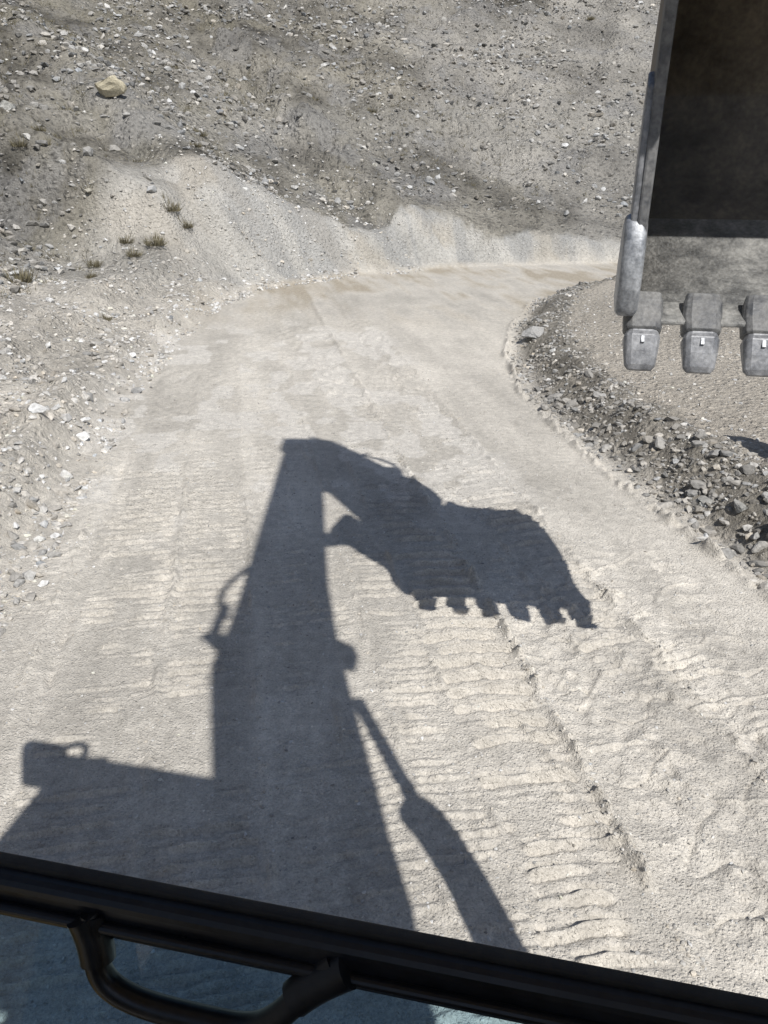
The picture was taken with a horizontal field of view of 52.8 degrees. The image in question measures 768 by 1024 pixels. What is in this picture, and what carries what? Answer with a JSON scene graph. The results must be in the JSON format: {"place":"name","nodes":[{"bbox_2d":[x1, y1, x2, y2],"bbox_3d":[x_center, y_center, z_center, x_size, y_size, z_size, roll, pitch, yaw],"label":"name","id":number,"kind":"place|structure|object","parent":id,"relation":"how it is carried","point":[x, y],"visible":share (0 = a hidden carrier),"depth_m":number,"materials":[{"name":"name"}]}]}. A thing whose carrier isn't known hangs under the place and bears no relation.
{"place":"outdoors","nodes":[
{"label":"outdoors","id":0,"kind":"place"},
{"bbox_2d":[0,0,767,1023],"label":"ground","id":1,"kind":"structure","parent":0,"point":[476,284],"depth_m":8.92,"materials":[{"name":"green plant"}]},
{"bbox_2d":[0,100,14,110],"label":"boulder","id":2,"kind":"object","parent":1,"relation":"on","point":[6,105],"visible":0.98,"depth_m":25.41,"materials":[{"name":"grey stone"}]},
{"bbox_2d":[8,129,27,146],"bbox_3d":[-11.727,-12.043,24.768,0.912,0.616,0.873,0,25,0],"label":"shrub","id":3,"kind":"object","parent":1,"relation":"on","point":[19,144],"visible":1,"depth_m":24.73,"materials":[{"name":"brown plant"}]},
{"bbox_2d":[1,267,38,283],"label":"shrub","id":4,"kind":"object","parent":1,"relation":"on","point":[27,278],"visible":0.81,"depth_m":20.60,"materials":[{"name":"brown plant"}]},
{"bbox_2d":[30,124,46,131],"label":"shrub","id":5,"kind":"object","parent":1,"relation":"on","point":[37,128],"visible":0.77,"depth_m":25.20,"materials":[{"name":"brown plant"}]},
{"bbox_2d":[84,188,91,192],"bbox_3d":[-9.417,-10.260,24.655,0.217,0.152,0.384,0,25,0],"label":"boulder","id":6,"kind":"object","parent":1,"relation":"on","point":[88,190],"visible":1,"depth_m":24.55,"materials":[{"name":"beige stone"}]},
{"bbox_2d":[87,393,93,400],"bbox_3d":[-5.017,-1.949,13.086,0.197,0.155,0.057,-3,25,-7],"label":"boulder","id":7,"kind":"object","parent":1,"relation":"on","point":[91,396],"visible":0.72,"depth_m":13.07,"materials":[{"name":"grey stone"}]},
{"bbox_2d":[84,272,99,278],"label":"shrub","id":8,"kind":"object","parent":1,"relation":"on","point":[91,276],"visible":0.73,"depth_m":22.73,"materials":[{"name":"brown plant"}]},
{"bbox_2d":[86,259,102,267],"bbox_3d":[-8.963,-7.755,23.965,0.694,0.304,0.693,-17,29,-32],"label":"shrub","id":9,"kind":"object","parent":1,"relation":"on","point":[96,263],"visible":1,"depth_m":23.91,"materials":[{"name":"brown plant"}]},
{"bbox_2d":[99,313,111,320],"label":"shrub","id":10,"kind":"object","parent":1,"relation":"on","point":[106,318],"visible":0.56,"depth_m":18.86,"materials":[{"name":"brown plant"}]},
{"bbox_2d":[94,75,126,96],"bbox_3d":[-10.004,-15.609,28.377,1.075,0.694,0.686,0,25,0],"label":"boulder","id":11,"kind":"object","parent":1,"relation":"on","point":[112,86],"visible":1,"depth_m":28.18,"materials":[{"name":"beige stone"}]},
{"bbox_2d":[116,234,135,243],"bbox_3d":[-8.110,-8.656,24.285,0.730,0.414,0.790,0,25,0],"label":"shrub","id":12,"kind":"object","parent":1,"relation":"on","point":[122,241],"visible":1,"depth_m":24.30,"materials":[{"name":"brown plant"}]},
{"bbox_2d":[124,246,142,256],"bbox_3d":[-7.814,-8.120,24.024,0.721,0.350,0.698,-10,26,-20],"label":"shrub","id":13,"kind":"object","parent":1,"relation":"on","point":[133,255],"visible":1,"depth_m":24.05,"materials":[{"name":"brown plant"}]},
{"bbox_2d":[131,387,141,392],"bbox_3d":[-4.588,-2.260,14.390,0.269,0.096,0.168,17,30,33],"label":"boulder","id":14,"kind":"object","parent":1,"relation":"on","point":[136,390],"visible":1,"depth_m":14.35,"materials":[{"name":"grey stone"}]},
{"bbox_2d":[140,232,168,245],"bbox_3d":[-7.182,-8.632,24.310,1.040,0.481,0.966,0,25,0],"label":"shrub","id":15,"kind":"object","parent":1,"relation":"on","point":[158,242],"visible":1,"depth_m":24.30,"materials":[{"name":"brown plant"}]},
{"bbox_2d":[157,192,184,211],"bbox_3d":[-6.880,-10.072,25.011,0.906,0.639,0.874,0,25,0],"label":"shrub","id":16,"kind":"object","parent":1,"relation":"on","point":[176,208],"visible":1,"depth_m":25.01,"materials":[{"name":"brown plant"}]},
{"bbox_2d":[0,166,365,597],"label":"bank rubble","id":17,"kind":"object","parent":1,"relation":"on","point":[33,506],"visible":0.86,"depth_m":14.86,"materials":[{"name":"grey stone"}]},
{"bbox_2d":[176,213,194,228],"bbox_3d":[-6.508,-9.597,25.360,0.683,0.529,0.705,0,25,0],"label":"shrub","id":18,"kind":"object","parent":1,"relation":"on","point":[188,226],"visible":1,"depth_m":25.29,"materials":[{"name":"brown plant"}]},
{"bbox_2d":[189,140,203,147],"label":"shrub","id":19,"kind":"object","parent":1,"relation":"on","point":[198,145],"visible":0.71,"depth_m":27.89,"materials":[{"name":"brown plant"}]},
{"bbox_2d":[192,125,208,135],"bbox_3d":[-7.058,-14.729,29.833,0.745,0.425,0.806,13,28,26],"label":"shrub","id":20,"kind":"object","parent":1,"relation":"on","point":[204,134],"visible":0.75,"depth_m":29.86,"materials":[{"name":"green plant"}]},
{"bbox_2d":[0,134,422,636],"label":"bank gravel","id":21,"kind":"structure","parent":1,"relation":"on","point":[30,575],"depth_m":14.75,"materials":[{"name":"grey gravel"}]},
{"bbox_2d":[0,0,659,297],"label":"hillside rubble","id":22,"kind":"object","parent":1,"relation":"on","point":[87,150],"visible":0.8,"depth_m":36.29,"materials":[{"name":"grey gravel"}]},
{"bbox_2d":[367,107,377,112],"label":"shrub","id":23,"kind":"object","parent":1,"relation":"on","point":[370,110],"visible":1,"depth_m":37.98,"materials":[{"name":"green plant"}]},
{"bbox_2d":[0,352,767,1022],"bbox_3d":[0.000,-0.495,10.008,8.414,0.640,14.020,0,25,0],"label":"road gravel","id":24,"kind":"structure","parent":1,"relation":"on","point":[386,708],"depth_m":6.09,"materials":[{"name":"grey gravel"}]},
{"bbox_2d":[0,415,767,1023],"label":"soil clods","id":25,"kind":"object","parent":1,"relation":"on","point":[682,963],"visible":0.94,"depth_m":5.92,"materials":[{"name":"beige soil"}]},
{"bbox_2d":[521,326,544,338],"bbox_3d":[3.508,-4.137,17.878,0.669,0.296,0.370,0,25,0],"label":"boulder","id":26,"kind":"object","parent":1,"relation":"on","point":[534,332],"visible":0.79,"depth_m":17.83,"materials":[{"name":"grey stone"}]},
{"bbox_2d":[506,277,767,588],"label":"berm rubble","id":27,"kind":"object","parent":1,"relation":"on","point":[618,409],"visible":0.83,"depth_m":11.86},
{"bbox_2d":[534,365,767,587],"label":"berm boulders","id":28,"kind":"object","parent":1,"relation":"on","point":[698,485],"visible":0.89,"depth_m":9.96,"materials":[{"name":"grey stone"}]},
{"bbox_2d":[547,288,767,481],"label":"terrace stones","id":29,"kind":"object","parent":1,"relation":"on","point":[700,404],"visible":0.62,"depth_m":13.21,"materials":[{"name":"grey stone"}]},
{"bbox_2d":[698,495,712,504],"bbox_3d":[3.942,-0.144,9.501,0.162,0.082,0.261,0,25,0],"label":"boulder","id":30,"kind":"object","parent":1,"relation":"on","point":[703,499],"visible":0.99,"depth_m":9.45,"materials":[{"name":"grey stone"}]},
{"bbox_2d":[734,499,747,512],"bbox_3d":[4.140,-0.055,9.034,0.113,0.139,0.269,0,25,0],"label":"boulder","id":31,"kind":"object","parent":1,"relation":"on","point":[740,506],"visible":1,"depth_m":8.97,"materials":[{"name":"grey stone"}]},
{"bbox_2d":[0,866,767,1023],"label":"windscreen sill","id":32,"kind":"structure","parent":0,"point":[570,997],"depth_m":0.69,"materials":[{"name":"black metal"}]},
{"bbox_2d":[80,913,329,1023],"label":"grab handle","id":33,"kind":"object","parent":32,"relation":"attached to","point":[110,984],"visible":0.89,"depth_m":0.73,"materials":[{"name":"black paint"}]},
{"bbox_2d":[67,912,115,970],"bbox_3d":[-0.282,0.410,0.748,0.036,0.058,0.050,-19,31,-35],"label":"handle foot","id":34,"kind":"object","parent":33,"relation":"attached to","point":[94,952],"visible":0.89,"depth_m":0.73},
{"bbox_2d":[282,956,355,1016],"bbox_3d":[-0.057,0.428,0.703,0.071,0.065,0.036,0,25,0],"label":"handle foot","id":35,"kind":"object","parent":33,"relation":"attached to","point":[306,995],"visible":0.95,"depth_m":0.69},
{"bbox_2d":[0,900,603,1023],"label":"sill rail","id":36,"kind":"object","parent":32,"relation":"attached to","point":[395,988],"visible":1,"depth_m":0.70,"materials":[{"name":"black metal"}]},
{"bbox_2d":[640,0,767,303],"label":"bucket shell","id":37,"kind":"object","parent":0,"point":[707,232],"depth_m":4.67},
{"bbox_2d":[614,214,647,315],"bbox_3d":[1.311,-1.315,4.118,0.115,0.517,0.300,5,25,11],"label":"side cutter","id":38,"kind":"object","parent":37,"relation":"attached to","point":[630,264],"visible":0.84,"depth_m":4.00,"materials":[{"name":"metal"}]},
{"bbox_2d":[630,71,654,220],"bbox_3d":[1.319,-1.793,3.953,0.047,0.794,0.281,6,25,14],"label":"wear plate","id":39,"kind":"object","parent":37,"relation":"attached to","point":[639,170],"visible":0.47,"depth_m":3.82,"materials":[{"name":"metal"}]},
{"bbox_2d":[622,291,662,334],"bbox_3d":[1.412,-1.070,4.207,0.216,0.237,0.199,0,25,0],"label":"tooth adapter","id":40,"kind":"object","parent":37,"relation":"attached to","point":[648,314],"visible":0.59,"depth_m":4.17,"materials":[{"name":"grey metal"}]},
{"bbox_2d":[622,329,659,370],"bbox_3d":[1.399,-0.900,4.207,0.196,0.232,0.189,0,25,0],"label":"tooth","id":41,"kind":"object","parent":40,"relation":"attached to","point":[638,355],"visible":0.96,"depth_m":4.15},
{"bbox_2d":[650,0,663,71],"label":"bucket side plate","id":42,"kind":"object","parent":37,"relation":"attached to","point":[654,56],"visible":0.08,"depth_m":4.31,"materials":[{"name":"grey metal"}]},
{"bbox_2d":[637,0,678,231],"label":"bucket rim","id":43,"kind":"object","parent":37,"relation":"attached to","point":[667,29],"visible":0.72,"depth_m":3.70,"materials":[{"name":"grey metal"}]},
{"bbox_2d":[680,293,722,337],"bbox_3d":[1.708,-1.044,4.150,0.216,0.237,0.199,0,25,0],"label":"tooth adapter","id":44,"kind":"object","parent":37,"relation":"attached to","point":[702,311],"visible":0.78,"depth_m":4.12,"materials":[{"name":"grey metal"}]},
{"bbox_2d":[680,331,719,373],"bbox_3d":[1.696,-0.874,4.150,0.196,0.232,0.189,0,25,0],"label":"tooth","id":45,"kind":"object","parent":44,"relation":"attached to","point":[697,357],"visible":1,"depth_m":4.10},
{"bbox_2d":[700,337,704,344],"bbox_3d":[1.681,-0.901,4.081,0.025,0.036,0.032,0,25,0],"label":"tooth pin","id":46,"kind":"object","parent":45,"relation":"in","point":[702,341],"visible":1,"depth_m":4.08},
{"bbox_2d":[661,302,745,327],"bbox_3d":[2.178,-1.065,4.131,1.640,0.131,0.276,5,25,11],"label":"bucket lip","id":47,"kind":"object","parent":37,"relation":"attached to","point":[731,317],"visible":0.37,"depth_m":4.15,"materials":[{"name":"grey metal"}]},
{"bbox_2d":[739,295,767,339],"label":"tooth adapter","id":48,"kind":"object","parent":37,"relation":"attached to","point":[755,312],"visible":0.84,"depth_m":4.07,"materials":[{"name":"grey metal"}]},
{"bbox_2d":[740,333,767,376],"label":"tooth","id":49,"kind":"object","parent":48,"relation":"attached to","point":[754,357],"visible":0.94,"depth_m":4.05},
{"bbox_2d":[762,340,765,347],"bbox_3d":[1.978,-0.875,4.024,0.025,0.036,0.032,0,25,0],"label":"tooth pin","id":50,"kind":"object","parent":49,"relation":"in","point":[763,343],"visible":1,"depth_m":4.02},
{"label":"windscreen","id":51,"kind":"object","parent":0,"visible":0},
{"bbox_2d":[0,851,767,1016],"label":"sill seal","id":52,"kind":"object","parent":51,"relation":"attached to","point":[606,976],"visible":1,"depth_m":0.69,"materials":[{"name":"black rubber"}]}
]}

